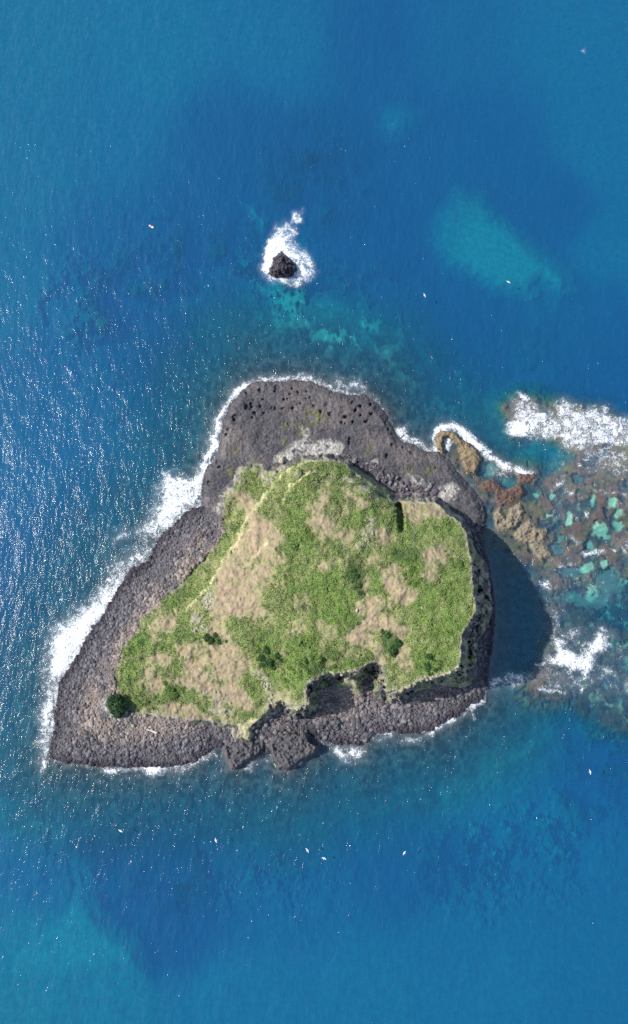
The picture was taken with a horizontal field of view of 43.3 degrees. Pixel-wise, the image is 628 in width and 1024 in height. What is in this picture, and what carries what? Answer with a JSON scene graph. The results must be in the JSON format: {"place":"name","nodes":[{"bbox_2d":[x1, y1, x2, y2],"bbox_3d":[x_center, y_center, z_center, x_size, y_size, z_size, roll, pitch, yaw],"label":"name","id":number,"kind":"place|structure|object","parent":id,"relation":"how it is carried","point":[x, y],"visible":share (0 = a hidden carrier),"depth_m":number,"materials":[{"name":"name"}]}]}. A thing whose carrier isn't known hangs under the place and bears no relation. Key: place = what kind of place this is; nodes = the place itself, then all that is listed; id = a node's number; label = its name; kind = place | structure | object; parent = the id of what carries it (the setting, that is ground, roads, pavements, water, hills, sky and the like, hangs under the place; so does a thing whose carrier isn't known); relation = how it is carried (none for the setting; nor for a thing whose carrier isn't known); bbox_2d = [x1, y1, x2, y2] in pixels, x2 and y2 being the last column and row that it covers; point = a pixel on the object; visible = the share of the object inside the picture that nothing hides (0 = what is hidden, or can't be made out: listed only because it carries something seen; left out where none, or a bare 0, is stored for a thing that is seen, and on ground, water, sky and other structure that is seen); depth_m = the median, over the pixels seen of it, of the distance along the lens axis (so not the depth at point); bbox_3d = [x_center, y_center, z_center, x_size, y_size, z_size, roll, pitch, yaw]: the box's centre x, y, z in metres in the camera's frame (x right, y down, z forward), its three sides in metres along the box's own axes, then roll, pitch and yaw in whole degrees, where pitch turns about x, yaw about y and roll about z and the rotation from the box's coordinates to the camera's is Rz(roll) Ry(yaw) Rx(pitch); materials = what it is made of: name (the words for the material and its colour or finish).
{"place":"outdoors","nodes":[
{"label":"outdoors","id":0,"kind":"place"},
{"bbox_2d":[49,492,495,768],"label":"boulder beach","id":1,"kind":"structure","parent":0,"point":[147,762],"depth_m":367.72,"materials":[{"name":"grey stone"}]},
{"bbox_2d":[223,742,263,768],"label":"rock ledge","id":2,"kind":"object","parent":1,"relation":"on","point":[237,754],"visible":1,"depth_m":362.99,"materials":[{"name":"grey stone"}]},
{"bbox_2d":[270,733,317,768],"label":"rock ledge","id":3,"kind":"object","parent":1,"relation":"on","point":[289,751],"visible":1,"depth_m":362.03,"materials":[{"name":"grey stone"}]},
{"bbox_2d":[115,459,475,740],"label":"grassy headland","id":4,"kind":"structure","parent":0,"point":[232,598],"depth_m":359.45,"materials":[{"name":"green plant"}]},
{"bbox_2d":[106,694,128,718],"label":"round tree","id":5,"kind":"object","parent":4,"relation":"on","point":[117,705],"visible":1,"depth_m":360.57,"materials":[{"name":"green plant"}]},
{"bbox_2d":[171,691,177,697],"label":"shrub","id":6,"kind":"object","parent":4,"relation":"on","point":[174,694],"visible":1,"depth_m":362.93,"materials":[{"name":"green plant"}]},
{"bbox_2d":[203,633,208,640],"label":"shrub","id":7,"kind":"object","parent":4,"relation":"on","point":[206,637],"visible":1,"depth_m":359.86,"materials":[{"name":"green plant"}]},
{"bbox_2d":[257,654,265,661],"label":"shrub","id":8,"kind":"object","parent":4,"relation":"on","point":[260,658],"visible":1,"depth_m":354.37,"materials":[{"name":"green plant"}]},
{"bbox_2d":[262,646,269,653],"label":"shrub","id":9,"kind":"object","parent":4,"relation":"on","point":[266,650],"visible":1,"depth_m":353.33,"materials":[{"name":"green plant"}]},
{"bbox_2d":[264,658,272,666],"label":"shrub","id":10,"kind":"object","parent":4,"relation":"on","point":[267,662],"visible":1,"depth_m":352.63,"materials":[{"name":"green plant"}]},
{"bbox_2d":[274,652,280,658],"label":"shrub","id":11,"kind":"object","parent":4,"relation":"on","point":[276,655],"visible":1,"depth_m":351.96,"materials":[{"name":"green plant"}]},
{"bbox_2d":[115,459,475,739],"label":"ground cover","id":12,"kind":"object","parent":4,"relation":"on","point":[257,632],"visible":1,"depth_m":354.87,"materials":[{"name":"green plant"}]},
{"bbox_2d":[294,469,301,478],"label":"boulder","id":13,"kind":"object","parent":4,"relation":"on","point":[298,474],"visible":1,"depth_m":368.50,"materials":[{"name":"stone"}]},
{"bbox_2d":[300,657,306,663],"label":"shrub","id":14,"kind":"object","parent":4,"relation":"on","point":[303,660],"visible":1,"depth_m":347.71,"materials":[{"name":"green plant"}]},
{"bbox_2d":[315,655,322,661],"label":"shrub","id":15,"kind":"object","parent":4,"relation":"on","point":[318,658],"visible":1,"depth_m":347.13,"materials":[{"name":"green plant"}]},
{"bbox_2d":[387,644,395,653],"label":"shrub","id":16,"kind":"object","parent":4,"relation":"on","point":[392,649],"visible":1,"depth_m":341.30,"materials":[{"name":"green plant"}]},
{"bbox_2d":[393,639,401,647],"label":"shrub","id":17,"kind":"object","parent":4,"relation":"on","point":[398,643],"visible":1,"depth_m":341.02,"materials":[{"name":"green plant"}]},
{"bbox_2d":[425,653,431,659],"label":"shrub","id":18,"kind":"object","parent":4,"relation":"on","point":[428,656],"visible":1,"depth_m":337.79,"materials":[{"name":"green plant"}]},
{"bbox_2d":[425,663,431,669],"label":"shrub","id":19,"kind":"object","parent":4,"relation":"on","point":[427,666],"visible":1,"depth_m":339.16,"materials":[{"name":"green plant"}]},
{"bbox_2d":[0,286,611,840],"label":"seabed","id":20,"kind":"structure","parent":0,"point":[394,378],"depth_m":377.60,"materials":[{"name":"blue liquid"}]},
{"bbox_2d":[0,0,627,1023],"bbox_3d":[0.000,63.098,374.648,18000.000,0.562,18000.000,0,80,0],"label":"sea water","id":21,"kind":"structure","parent":0,"point":[460,164],"depth_m":401.57,"materials":[{"name":"blue liquid"}]},
{"bbox_2d":[268,252,296,277],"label":"sea stack","id":22,"kind":"object","parent":21,"relation":"in","point":[283,266],"visible":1,"depth_m":403.58,"materials":[{"name":"black stone"}]},
{"bbox_2d":[191,454,493,741],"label":"cliff","id":23,"kind":"structure","parent":0,"point":[463,675],"depth_m":363.73,"materials":[{"name":"grey stone"}]},
{"bbox_2d":[202,380,484,523],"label":"rock shelf","id":24,"kind":"object","parent":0,"point":[268,423],"visible":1,"depth_m":388.62,"materials":[{"name":"grey stone"}]},
{"bbox_2d":[278,456,284,463],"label":"boulder","id":25,"kind":"object","parent":24,"relation":"on","point":[281,460],"visible":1,"depth_m":384.93,"materials":[{"name":"stone"}]},
{"bbox_2d":[433,387,627,739],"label":"reef flat","id":26,"kind":"structure","parent":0,"point":[587,599],"depth_m":383.43,"materials":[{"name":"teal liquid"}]},
{"bbox_2d":[437,431,480,473],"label":"hooked rock","id":27,"kind":"object","parent":26,"relation":"on","point":[471,458],"visible":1,"depth_m":387.93,"materials":[{"name":"beige stone"}]},
{"bbox_2d":[480,481,525,505],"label":"rock outcrop","id":28,"kind":"object","parent":26,"relation":"on","point":[512,495],"visible":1,"depth_m":386.23,"materials":[{"name":"brown stone"}]},
{"bbox_2d":[495,506,523,530],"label":"rock outcrop","id":29,"kind":"object","parent":26,"relation":"on","point":[514,518],"visible":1,"depth_m":383.47,"materials":[{"name":"beige stone"}]},
{"bbox_2d":[518,473,535,483],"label":"rock outcrop","id":30,"kind":"object","parent":26,"relation":"on","point":[525,478],"visible":1,"depth_m":387.77,"materials":[{"name":"brown stone"}]},
{"bbox_2d":[515,521,547,543],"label":"rock outcrop","id":31,"kind":"object","parent":26,"relation":"on","point":[529,532],"visible":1,"depth_m":382.45,"materials":[{"name":"beige stone"}]},
{"bbox_2d":[531,545,551,559],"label":"rock outcrop","id":32,"kind":"object","parent":26,"relation":"on","point":[542,553],"visible":1,"depth_m":381.28,"materials":[{"name":"beige stone"}]}
]}

